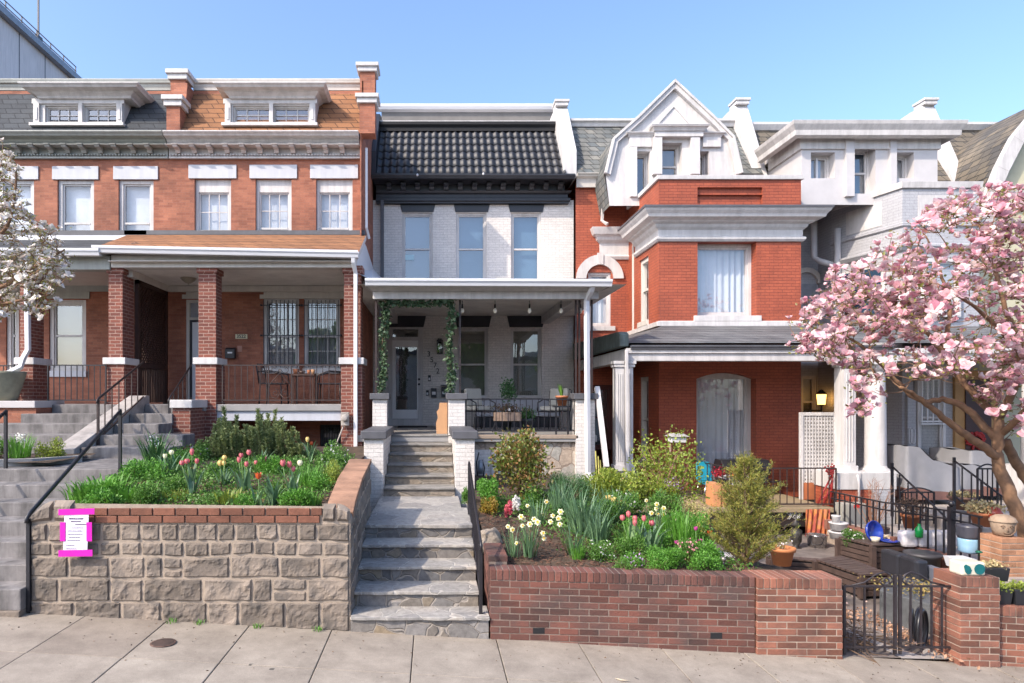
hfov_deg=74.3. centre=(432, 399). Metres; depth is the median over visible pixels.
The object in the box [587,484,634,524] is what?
strap leaf plant
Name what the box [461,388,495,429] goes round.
porch chair
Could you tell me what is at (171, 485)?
leafy shrub
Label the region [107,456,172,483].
leafy shrub
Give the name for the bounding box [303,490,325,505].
grass tuft
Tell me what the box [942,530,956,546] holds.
white bag
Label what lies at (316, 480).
leafy plant
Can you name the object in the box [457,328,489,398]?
window
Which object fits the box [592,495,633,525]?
leafy plant
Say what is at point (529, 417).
potted plant
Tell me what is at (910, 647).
garden gate
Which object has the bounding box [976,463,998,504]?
arched railing
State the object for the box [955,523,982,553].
water jug
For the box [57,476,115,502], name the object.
strap leaf plant
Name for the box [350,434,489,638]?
stone steps
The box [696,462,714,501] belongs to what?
teal chair
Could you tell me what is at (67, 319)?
window
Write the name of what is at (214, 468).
leafy shrub
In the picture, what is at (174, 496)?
grass tuft
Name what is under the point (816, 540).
silver bucket
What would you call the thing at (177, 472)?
ground cover
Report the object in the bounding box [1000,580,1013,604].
planter box
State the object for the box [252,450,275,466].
tulip clump
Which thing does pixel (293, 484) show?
tulip clump
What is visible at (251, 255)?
row house
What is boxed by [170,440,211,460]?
leafy shrub
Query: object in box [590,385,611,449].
front door
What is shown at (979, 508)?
potted plant
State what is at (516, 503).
flowering hyacinth
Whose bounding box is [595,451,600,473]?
bamboo canes
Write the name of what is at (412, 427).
doormat
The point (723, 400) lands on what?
window
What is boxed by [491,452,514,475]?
basement window
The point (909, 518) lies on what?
potted plant
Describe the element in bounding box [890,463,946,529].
handrail
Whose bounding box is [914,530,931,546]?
white bag
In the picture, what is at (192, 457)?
leafy plant
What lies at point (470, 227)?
window
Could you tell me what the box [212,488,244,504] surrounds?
grass tuft
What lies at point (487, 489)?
leafy shrub
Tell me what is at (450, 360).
leaf garland
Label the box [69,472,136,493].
strap leaf plant
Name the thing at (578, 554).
grass tuft
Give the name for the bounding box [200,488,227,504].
leafy plant
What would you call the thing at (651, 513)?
daffodil clump
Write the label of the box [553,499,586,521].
leafy plant
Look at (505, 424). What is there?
potted plant
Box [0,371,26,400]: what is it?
stone urn
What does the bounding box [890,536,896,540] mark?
brown block
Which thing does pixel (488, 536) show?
boulder
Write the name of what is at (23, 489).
concrete steps
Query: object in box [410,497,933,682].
ground
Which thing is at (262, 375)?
porch chair
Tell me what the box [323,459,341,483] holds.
leafy shrub
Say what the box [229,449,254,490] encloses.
tulip clump
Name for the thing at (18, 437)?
white blooms
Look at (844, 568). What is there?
slatted bench
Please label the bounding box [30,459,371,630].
stone retaining wall
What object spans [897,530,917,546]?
white bag
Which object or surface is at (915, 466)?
covered furniture
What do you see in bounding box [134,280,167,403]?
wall
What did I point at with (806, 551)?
yard floor
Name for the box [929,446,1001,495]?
covered furniture
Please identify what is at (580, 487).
evergreen shrub
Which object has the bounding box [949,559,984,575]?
ceramic planter
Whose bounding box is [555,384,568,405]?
potted plant
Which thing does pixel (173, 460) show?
strap leaf plant
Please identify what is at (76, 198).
window
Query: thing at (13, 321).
window
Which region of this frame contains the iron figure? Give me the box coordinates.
[784,511,801,548]
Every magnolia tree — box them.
[0,137,74,321]
[785,180,1023,537]
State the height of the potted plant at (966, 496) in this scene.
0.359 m
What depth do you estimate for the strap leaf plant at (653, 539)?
7.65 m
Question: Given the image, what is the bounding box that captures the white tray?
[943,555,976,565]
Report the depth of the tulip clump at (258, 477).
7.12 m
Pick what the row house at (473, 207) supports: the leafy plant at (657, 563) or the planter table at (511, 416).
the planter table at (511, 416)
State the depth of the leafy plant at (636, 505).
9.27 m
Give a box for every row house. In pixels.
[0,78,169,403]
[91,62,380,458]
[350,99,625,515]
[568,79,1011,536]
[723,97,1023,532]
[955,109,1023,462]
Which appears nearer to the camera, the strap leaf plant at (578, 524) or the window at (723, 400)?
the strap leaf plant at (578, 524)
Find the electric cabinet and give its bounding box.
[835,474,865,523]
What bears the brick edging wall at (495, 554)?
on the ground at (483, 605)
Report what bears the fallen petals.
on the yard floor at (806, 551)
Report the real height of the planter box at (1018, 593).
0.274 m
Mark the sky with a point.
(794, 59)
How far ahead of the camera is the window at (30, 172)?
15.25 m
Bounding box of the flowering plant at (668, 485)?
[649,478,682,499]
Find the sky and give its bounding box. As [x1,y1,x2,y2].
[0,0,1023,121]
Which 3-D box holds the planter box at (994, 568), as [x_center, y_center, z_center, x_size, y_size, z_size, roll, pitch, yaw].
[6.001,1.827,7.219,0.486,0.230,0.306,0,0,0]
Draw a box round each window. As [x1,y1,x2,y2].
[0,166,38,229]
[7,304,18,369]
[49,300,86,376]
[52,166,98,229]
[113,166,157,229]
[188,165,236,229]
[249,165,296,229]
[260,299,300,373]
[301,299,341,373]
[310,165,357,229]
[320,425,340,446]
[402,213,431,277]
[456,213,485,277]
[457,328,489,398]
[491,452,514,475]
[510,328,542,398]
[511,213,540,278]
[588,273,614,330]
[637,256,648,327]
[637,377,647,467]
[694,244,761,320]
[696,373,750,479]
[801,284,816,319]
[801,376,815,419]
[842,265,885,324]
[914,375,945,447]
[920,259,960,317]
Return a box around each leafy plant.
[72,479,128,501]
[79,487,125,503]
[130,482,170,503]
[156,448,203,464]
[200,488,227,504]
[226,460,255,472]
[233,491,256,504]
[276,487,313,505]
[278,487,311,505]
[285,455,315,470]
[298,448,321,456]
[304,470,335,489]
[522,483,555,503]
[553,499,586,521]
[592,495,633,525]
[605,489,645,515]
[610,532,649,560]
[611,556,634,569]
[621,514,672,545]
[638,476,681,506]
[644,551,671,569]
[665,511,713,546]
[682,499,711,521]
[686,548,724,570]
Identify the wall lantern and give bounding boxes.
[811,389,825,411]
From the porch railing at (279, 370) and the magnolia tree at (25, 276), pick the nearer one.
the magnolia tree at (25, 276)
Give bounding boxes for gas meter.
[476,452,484,475]
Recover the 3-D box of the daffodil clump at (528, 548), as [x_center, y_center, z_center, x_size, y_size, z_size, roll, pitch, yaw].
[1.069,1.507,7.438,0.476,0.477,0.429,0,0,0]
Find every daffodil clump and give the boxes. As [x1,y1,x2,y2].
[495,523,526,557]
[516,514,545,557]
[522,493,552,526]
[548,509,590,554]
[644,499,666,532]
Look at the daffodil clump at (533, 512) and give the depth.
8.55 m
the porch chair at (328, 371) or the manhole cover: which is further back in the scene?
the porch chair at (328, 371)
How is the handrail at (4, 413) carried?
on the concrete steps at (23, 489)
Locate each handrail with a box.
[0,409,7,468]
[24,409,121,611]
[96,361,143,445]
[168,364,191,430]
[468,461,482,613]
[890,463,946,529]
[952,457,1002,506]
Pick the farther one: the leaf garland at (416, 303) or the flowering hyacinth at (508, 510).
the leaf garland at (416, 303)
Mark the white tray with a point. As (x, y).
(947, 558)
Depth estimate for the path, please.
7.03 m
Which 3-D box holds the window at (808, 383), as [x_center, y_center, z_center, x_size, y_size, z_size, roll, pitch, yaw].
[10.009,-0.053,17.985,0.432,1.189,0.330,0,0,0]
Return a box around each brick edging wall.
[483,543,507,608]
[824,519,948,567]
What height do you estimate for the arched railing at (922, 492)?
0.654 m
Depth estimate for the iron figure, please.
11.84 m
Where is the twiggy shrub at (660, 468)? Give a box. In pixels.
[623,424,709,515]
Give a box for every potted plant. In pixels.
[503,422,511,429]
[519,407,536,429]
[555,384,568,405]
[771,542,795,566]
[895,496,926,528]
[946,489,979,509]
[960,499,1007,526]
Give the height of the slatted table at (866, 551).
0.456 m
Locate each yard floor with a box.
[710,533,948,657]
[851,524,1023,582]
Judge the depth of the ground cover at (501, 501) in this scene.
8.42 m
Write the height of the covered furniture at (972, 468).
0.773 m
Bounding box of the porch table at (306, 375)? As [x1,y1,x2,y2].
[292,374,316,403]
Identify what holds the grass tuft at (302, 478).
on the soil bed at (358, 451)
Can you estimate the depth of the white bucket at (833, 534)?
11.54 m
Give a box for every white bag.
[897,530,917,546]
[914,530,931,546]
[929,530,945,546]
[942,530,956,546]
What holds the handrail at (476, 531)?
on the stone steps at (417, 570)
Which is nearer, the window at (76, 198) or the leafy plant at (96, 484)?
the leafy plant at (96, 484)
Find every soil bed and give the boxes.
[0,453,94,462]
[119,446,363,505]
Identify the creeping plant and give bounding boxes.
[584,539,616,562]
[618,551,644,567]
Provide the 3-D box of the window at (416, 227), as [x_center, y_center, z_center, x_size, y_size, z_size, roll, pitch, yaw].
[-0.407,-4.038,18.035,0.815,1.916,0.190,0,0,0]
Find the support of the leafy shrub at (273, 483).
on the soil bed at (358, 451)
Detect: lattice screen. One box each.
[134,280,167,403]
[799,412,833,499]
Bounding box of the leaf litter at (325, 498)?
[86,480,335,505]
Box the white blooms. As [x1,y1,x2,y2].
[15,433,24,442]
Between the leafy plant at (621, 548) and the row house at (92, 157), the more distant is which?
the row house at (92, 157)
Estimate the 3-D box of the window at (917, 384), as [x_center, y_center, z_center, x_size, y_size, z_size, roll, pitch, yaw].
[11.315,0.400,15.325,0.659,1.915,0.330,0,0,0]
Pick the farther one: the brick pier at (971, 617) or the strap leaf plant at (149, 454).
the strap leaf plant at (149, 454)
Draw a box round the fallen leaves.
[846,602,979,669]
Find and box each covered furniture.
[887,443,960,501]
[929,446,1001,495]
[938,460,981,494]
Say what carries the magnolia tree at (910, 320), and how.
on the yard floor at (895, 531)
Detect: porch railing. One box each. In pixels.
[47,365,106,403]
[222,365,340,403]
[465,399,574,433]
[694,460,728,506]
[730,468,836,504]
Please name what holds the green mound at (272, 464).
on the soil bed at (358, 451)
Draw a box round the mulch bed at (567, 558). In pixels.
[475,475,789,570]
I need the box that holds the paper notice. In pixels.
[58,508,94,556]
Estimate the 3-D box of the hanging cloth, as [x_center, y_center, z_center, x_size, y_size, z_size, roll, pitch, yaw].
[7.333,2.347,12.762,0.498,0.516,0.056,0,0,0]
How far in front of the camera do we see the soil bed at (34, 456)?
9.69 m
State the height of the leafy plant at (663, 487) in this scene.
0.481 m
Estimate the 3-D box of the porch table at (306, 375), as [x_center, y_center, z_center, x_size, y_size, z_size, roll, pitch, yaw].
[-2.718,-0.225,14.250,0.498,0.630,0.500,0,0,0]
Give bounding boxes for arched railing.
[900,487,934,523]
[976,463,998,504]
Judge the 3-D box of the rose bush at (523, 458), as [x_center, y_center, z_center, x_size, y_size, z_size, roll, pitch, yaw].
[1.333,0.951,10.171,0.984,1.166,1.240,0,0,-18]
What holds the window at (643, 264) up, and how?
in the row house at (688, 235)
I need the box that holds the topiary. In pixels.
[499,377,518,405]
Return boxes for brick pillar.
[980,532,1023,576]
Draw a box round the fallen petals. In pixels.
[846,595,916,642]
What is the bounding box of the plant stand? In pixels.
[552,406,571,434]
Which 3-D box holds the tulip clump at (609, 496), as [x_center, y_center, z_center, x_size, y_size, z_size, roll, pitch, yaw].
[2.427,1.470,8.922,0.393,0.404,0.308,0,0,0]
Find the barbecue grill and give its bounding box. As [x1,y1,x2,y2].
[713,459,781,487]
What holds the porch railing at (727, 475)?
on the row house at (688, 235)
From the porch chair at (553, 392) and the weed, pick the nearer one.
the weed
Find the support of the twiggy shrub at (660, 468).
on the mulch bed at (567, 558)
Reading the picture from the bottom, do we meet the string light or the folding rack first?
the folding rack
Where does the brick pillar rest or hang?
on the yard floor at (895, 531)
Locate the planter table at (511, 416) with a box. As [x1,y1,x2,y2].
[483,403,529,431]
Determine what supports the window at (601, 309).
in the row house at (688, 235)
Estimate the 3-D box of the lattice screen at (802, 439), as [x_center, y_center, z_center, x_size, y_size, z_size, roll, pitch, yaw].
[7.982,1.165,13.915,0.715,1.809,0.070,0,0,0]
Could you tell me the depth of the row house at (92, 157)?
15.17 m
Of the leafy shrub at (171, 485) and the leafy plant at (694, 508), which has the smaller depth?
the leafy shrub at (171, 485)
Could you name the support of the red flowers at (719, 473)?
on the flower pot at (710, 494)
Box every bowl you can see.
[865,520,899,542]
[870,536,879,542]
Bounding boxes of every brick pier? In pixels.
[742,570,842,658]
[932,568,1000,667]
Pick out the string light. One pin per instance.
(528, 310)
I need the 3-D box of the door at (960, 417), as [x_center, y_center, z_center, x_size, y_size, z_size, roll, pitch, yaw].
[12.360,0.704,15.217,0.971,2.732,0.164,0,0,0]
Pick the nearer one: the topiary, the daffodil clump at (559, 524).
the daffodil clump at (559, 524)
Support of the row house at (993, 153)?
on the ground at (483, 605)
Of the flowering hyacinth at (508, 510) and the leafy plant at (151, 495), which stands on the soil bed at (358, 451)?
the leafy plant at (151, 495)
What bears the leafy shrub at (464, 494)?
on the stone steps at (417, 570)
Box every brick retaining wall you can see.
[488,564,754,653]
[1000,604,1023,666]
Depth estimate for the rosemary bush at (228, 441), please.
10.21 m
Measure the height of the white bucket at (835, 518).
0.120 m
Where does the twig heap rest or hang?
on the yard floor at (806, 551)
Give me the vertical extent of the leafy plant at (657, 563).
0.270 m
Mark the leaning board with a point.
(602, 432)
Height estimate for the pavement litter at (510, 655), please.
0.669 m
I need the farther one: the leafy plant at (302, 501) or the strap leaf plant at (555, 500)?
the strap leaf plant at (555, 500)
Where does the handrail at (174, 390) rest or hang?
on the concrete steps at (23, 489)
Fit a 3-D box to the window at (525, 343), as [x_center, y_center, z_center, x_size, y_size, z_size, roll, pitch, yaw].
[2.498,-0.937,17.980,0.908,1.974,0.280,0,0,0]
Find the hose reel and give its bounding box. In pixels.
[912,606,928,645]
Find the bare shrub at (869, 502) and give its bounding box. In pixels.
[851,478,897,522]
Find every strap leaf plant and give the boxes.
[0,433,34,458]
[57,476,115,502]
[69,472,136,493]
[91,479,160,503]
[123,458,153,476]
[133,430,176,465]
[161,449,190,470]
[261,475,286,505]
[540,477,580,511]
[548,484,614,535]
[574,500,622,545]
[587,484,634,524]
[611,520,642,551]
[632,519,669,552]
[653,501,690,539]
[660,506,706,545]
[684,534,721,558]
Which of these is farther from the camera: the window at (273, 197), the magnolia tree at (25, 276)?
the window at (273, 197)
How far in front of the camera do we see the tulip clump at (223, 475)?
8.07 m
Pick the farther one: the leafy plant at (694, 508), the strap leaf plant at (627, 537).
the leafy plant at (694, 508)
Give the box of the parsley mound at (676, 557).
[645,544,686,569]
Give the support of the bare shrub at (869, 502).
on the yard floor at (895, 531)
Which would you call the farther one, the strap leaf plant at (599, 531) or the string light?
the string light
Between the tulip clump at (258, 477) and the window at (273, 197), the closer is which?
the tulip clump at (258, 477)
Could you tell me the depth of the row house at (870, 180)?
15.95 m
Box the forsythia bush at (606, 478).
[578,466,655,513]
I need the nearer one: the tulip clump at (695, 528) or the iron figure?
the tulip clump at (695, 528)
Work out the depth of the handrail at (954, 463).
11.71 m
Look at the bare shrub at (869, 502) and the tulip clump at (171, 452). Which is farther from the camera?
the bare shrub at (869, 502)
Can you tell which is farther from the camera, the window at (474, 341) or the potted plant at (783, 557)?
the window at (474, 341)
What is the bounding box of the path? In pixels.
[846,630,948,659]
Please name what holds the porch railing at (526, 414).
on the row house at (473, 207)
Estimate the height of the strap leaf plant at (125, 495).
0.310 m
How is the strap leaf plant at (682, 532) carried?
on the mulch bed at (567, 558)
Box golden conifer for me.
[695,450,806,565]
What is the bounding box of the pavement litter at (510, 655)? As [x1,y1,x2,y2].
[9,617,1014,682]
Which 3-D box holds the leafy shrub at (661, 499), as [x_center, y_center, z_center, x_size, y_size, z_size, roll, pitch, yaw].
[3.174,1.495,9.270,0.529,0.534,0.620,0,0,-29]
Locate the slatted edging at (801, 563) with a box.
[766,555,819,569]
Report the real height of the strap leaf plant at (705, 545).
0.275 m
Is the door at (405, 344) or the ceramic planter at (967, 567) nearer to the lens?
the ceramic planter at (967, 567)
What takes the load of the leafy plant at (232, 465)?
on the soil bed at (358, 451)
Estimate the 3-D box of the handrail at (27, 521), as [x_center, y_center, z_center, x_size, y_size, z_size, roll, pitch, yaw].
[-4.140,1.144,7.859,0.036,2.051,2.104,0,0,0]
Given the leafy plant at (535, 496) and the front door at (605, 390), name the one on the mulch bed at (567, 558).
the leafy plant at (535, 496)
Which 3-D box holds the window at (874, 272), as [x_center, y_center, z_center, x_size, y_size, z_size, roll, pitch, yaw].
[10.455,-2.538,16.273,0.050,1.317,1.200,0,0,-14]
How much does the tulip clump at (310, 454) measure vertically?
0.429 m
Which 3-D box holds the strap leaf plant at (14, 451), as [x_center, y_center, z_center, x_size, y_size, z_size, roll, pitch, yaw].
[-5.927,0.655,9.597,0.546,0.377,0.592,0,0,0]
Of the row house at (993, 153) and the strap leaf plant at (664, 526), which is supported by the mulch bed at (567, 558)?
the strap leaf plant at (664, 526)
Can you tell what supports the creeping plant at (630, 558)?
on the mulch bed at (567, 558)
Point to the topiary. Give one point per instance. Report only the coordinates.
(509, 392)
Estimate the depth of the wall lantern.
17.13 m
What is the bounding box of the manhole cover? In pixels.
[150,638,175,646]
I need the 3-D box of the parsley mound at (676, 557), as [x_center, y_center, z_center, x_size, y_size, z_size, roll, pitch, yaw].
[2.528,1.736,7.272,0.436,0.311,0.381,0,0,21]
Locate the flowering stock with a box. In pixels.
[148,433,165,451]
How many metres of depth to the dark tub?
9.35 m
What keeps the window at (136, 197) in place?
in the row house at (92, 157)
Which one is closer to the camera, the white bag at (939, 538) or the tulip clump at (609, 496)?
the tulip clump at (609, 496)
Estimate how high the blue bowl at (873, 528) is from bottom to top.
0.331 m
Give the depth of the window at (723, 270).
15.71 m
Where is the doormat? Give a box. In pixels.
[397,426,426,427]
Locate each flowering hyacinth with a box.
[504,500,512,517]
[512,495,520,511]
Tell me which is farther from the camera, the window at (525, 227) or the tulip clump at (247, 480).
the window at (525, 227)
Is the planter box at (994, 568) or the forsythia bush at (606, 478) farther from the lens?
the forsythia bush at (606, 478)
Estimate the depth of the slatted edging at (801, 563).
10.19 m
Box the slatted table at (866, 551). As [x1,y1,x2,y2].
[835,534,912,569]
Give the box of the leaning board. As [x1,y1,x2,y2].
[594,386,608,467]
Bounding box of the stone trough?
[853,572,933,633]
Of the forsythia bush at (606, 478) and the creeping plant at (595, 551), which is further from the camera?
the forsythia bush at (606, 478)
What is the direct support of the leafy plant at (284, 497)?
on the soil bed at (358, 451)
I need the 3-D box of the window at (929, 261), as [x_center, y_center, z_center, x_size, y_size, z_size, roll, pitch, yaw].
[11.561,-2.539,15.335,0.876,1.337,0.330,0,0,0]
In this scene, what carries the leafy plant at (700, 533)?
on the mulch bed at (567, 558)
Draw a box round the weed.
[253,623,261,628]
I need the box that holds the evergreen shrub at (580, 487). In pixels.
[547,471,594,502]
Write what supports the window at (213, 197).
in the row house at (251, 255)
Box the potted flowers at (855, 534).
[841,528,865,546]
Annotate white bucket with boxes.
[828,521,848,530]
[828,530,843,539]
[831,515,840,522]
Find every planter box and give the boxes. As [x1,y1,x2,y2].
[977,559,1017,581]
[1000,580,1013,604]
[1003,579,1023,605]
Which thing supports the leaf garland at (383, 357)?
attached to the row house at (473, 207)
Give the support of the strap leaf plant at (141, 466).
on the soil bed at (358, 451)
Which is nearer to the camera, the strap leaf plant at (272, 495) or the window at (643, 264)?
the strap leaf plant at (272, 495)
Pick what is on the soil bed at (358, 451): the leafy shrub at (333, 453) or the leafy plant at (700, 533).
the leafy shrub at (333, 453)
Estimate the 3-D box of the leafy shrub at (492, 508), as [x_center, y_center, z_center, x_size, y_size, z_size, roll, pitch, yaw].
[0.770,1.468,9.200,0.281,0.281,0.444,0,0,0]
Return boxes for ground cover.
[66,451,345,505]
[488,493,761,570]
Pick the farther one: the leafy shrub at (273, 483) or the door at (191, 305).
the door at (191, 305)
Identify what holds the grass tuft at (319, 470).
on the soil bed at (358, 451)
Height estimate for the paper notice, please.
0.492 m
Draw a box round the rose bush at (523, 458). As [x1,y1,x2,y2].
[485,424,556,498]
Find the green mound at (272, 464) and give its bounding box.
[254,453,282,473]
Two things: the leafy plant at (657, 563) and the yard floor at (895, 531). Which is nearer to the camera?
the leafy plant at (657, 563)
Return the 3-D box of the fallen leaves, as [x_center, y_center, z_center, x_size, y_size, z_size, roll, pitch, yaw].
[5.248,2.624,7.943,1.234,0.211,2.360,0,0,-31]
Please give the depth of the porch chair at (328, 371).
14.16 m
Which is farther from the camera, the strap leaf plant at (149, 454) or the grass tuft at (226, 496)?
the strap leaf plant at (149, 454)
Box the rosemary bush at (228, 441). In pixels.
[194,406,318,459]
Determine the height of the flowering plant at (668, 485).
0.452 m
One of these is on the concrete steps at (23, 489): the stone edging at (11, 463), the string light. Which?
the stone edging at (11, 463)
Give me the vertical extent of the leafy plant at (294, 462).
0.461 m
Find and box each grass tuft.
[160,488,193,501]
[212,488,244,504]
[286,462,322,486]
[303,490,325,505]
[304,462,329,476]
[566,541,587,559]
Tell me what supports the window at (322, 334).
in the row house at (251, 255)
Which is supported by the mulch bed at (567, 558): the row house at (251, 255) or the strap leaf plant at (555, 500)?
the strap leaf plant at (555, 500)
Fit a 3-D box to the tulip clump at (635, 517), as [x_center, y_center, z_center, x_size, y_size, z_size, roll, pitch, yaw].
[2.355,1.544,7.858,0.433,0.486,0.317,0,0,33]
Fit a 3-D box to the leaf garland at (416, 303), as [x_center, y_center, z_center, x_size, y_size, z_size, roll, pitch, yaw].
[-0.277,-1.904,13.005,1.391,0.275,0.231,0,0,0]
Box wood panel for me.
[436,403,446,433]
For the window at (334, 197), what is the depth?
15.27 m
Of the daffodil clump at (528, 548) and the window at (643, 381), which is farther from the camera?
the window at (643, 381)
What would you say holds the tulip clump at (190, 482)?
on the soil bed at (358, 451)
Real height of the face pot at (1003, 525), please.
0.275 m
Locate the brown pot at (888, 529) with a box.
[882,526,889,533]
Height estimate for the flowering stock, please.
0.467 m
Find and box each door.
[186,300,197,399]
[388,327,422,425]
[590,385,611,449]
[953,371,997,450]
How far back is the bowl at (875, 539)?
10.16 m
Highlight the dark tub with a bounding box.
[903,549,942,567]
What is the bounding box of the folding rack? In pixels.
[817,463,834,505]
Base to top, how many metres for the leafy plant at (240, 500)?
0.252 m
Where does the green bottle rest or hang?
on the white bag at (906, 538)
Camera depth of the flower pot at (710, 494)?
12.98 m
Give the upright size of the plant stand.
0.570 m
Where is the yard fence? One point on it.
(951, 519)
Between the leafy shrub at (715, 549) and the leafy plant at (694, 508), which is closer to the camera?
the leafy shrub at (715, 549)
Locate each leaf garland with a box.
[375,300,392,392]
[382,299,453,307]
[443,299,459,392]
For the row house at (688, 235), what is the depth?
15.30 m
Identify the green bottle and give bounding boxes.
[914,524,923,537]
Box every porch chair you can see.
[256,363,289,403]
[317,370,340,403]
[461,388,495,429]
[537,388,571,429]
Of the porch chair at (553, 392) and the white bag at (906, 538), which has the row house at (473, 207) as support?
the porch chair at (553, 392)
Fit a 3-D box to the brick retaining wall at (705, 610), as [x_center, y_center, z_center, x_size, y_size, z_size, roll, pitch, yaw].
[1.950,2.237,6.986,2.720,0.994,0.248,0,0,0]
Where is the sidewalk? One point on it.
(81, 649)
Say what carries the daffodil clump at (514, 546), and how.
on the mulch bed at (567, 558)
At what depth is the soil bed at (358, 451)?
8.56 m
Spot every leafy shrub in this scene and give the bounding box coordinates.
[0,436,11,457]
[33,436,66,457]
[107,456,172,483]
[157,473,186,495]
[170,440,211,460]
[205,457,228,476]
[262,478,285,496]
[315,439,356,466]
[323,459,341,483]
[461,486,474,504]
[476,476,499,501]
[478,496,498,515]
[639,487,687,523]
[690,540,724,561]
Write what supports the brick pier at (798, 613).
on the ground at (483, 605)
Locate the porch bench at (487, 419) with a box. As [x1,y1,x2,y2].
[474,400,558,426]
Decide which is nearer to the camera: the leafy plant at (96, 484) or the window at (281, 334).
the leafy plant at (96, 484)
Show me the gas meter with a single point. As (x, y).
(479, 470)
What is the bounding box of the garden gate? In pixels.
[842,571,955,653]
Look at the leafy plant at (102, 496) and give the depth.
7.06 m
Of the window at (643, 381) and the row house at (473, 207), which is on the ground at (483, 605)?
the row house at (473, 207)
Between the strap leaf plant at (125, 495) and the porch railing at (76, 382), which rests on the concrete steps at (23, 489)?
the porch railing at (76, 382)
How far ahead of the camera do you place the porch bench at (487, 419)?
16.70 m
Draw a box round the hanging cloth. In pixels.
[805,509,829,536]
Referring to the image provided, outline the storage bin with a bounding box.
[881,549,938,583]
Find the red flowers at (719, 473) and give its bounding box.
[710,464,724,477]
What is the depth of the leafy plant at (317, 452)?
10.61 m
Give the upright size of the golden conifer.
1.508 m
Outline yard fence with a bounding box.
[831,491,982,560]
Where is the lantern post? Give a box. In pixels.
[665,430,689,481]
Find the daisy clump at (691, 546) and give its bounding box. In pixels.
[675,537,699,562]
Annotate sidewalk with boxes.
[0,612,1023,682]
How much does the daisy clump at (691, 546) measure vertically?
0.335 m
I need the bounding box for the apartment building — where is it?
[0,0,80,77]
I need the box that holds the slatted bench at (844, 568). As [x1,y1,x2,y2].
[812,555,889,598]
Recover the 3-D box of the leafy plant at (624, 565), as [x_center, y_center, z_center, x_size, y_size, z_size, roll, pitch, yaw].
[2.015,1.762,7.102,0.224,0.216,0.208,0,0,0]
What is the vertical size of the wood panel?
0.620 m
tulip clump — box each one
[153,450,182,473]
[179,449,209,493]
[211,455,235,486]
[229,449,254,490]
[250,472,268,505]
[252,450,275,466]
[280,460,302,491]
[303,437,317,461]
[606,495,628,507]
[620,510,654,536]
[674,526,701,555]
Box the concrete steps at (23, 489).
[0,396,206,617]
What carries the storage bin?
on the yard floor at (806, 551)
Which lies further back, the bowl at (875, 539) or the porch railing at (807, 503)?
the porch railing at (807, 503)
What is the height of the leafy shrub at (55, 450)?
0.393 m
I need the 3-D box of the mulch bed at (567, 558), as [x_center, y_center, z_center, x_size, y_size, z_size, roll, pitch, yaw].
[2.335,2.020,9.975,3.430,1.117,6.050,0,0,0]
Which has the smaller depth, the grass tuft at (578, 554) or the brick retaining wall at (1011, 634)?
the brick retaining wall at (1011, 634)
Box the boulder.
[480,527,502,552]
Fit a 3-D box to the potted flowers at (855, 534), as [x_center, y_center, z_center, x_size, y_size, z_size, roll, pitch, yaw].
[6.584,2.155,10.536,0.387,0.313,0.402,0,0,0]
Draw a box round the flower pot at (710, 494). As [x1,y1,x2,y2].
[706,481,734,506]
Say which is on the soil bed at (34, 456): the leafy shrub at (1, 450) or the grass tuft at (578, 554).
the leafy shrub at (1, 450)
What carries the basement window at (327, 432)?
in the row house at (251, 255)
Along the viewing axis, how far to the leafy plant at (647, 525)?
8.09 m
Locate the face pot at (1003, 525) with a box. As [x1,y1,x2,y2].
[988,514,1017,535]
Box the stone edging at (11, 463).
[0,455,81,466]
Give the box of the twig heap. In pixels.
[843,613,919,665]
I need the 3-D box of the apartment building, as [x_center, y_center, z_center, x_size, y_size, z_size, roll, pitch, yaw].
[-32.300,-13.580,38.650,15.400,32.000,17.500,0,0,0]
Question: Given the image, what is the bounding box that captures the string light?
[461,301,581,313]
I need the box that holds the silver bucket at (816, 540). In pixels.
[806,532,828,548]
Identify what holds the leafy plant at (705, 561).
on the mulch bed at (567, 558)

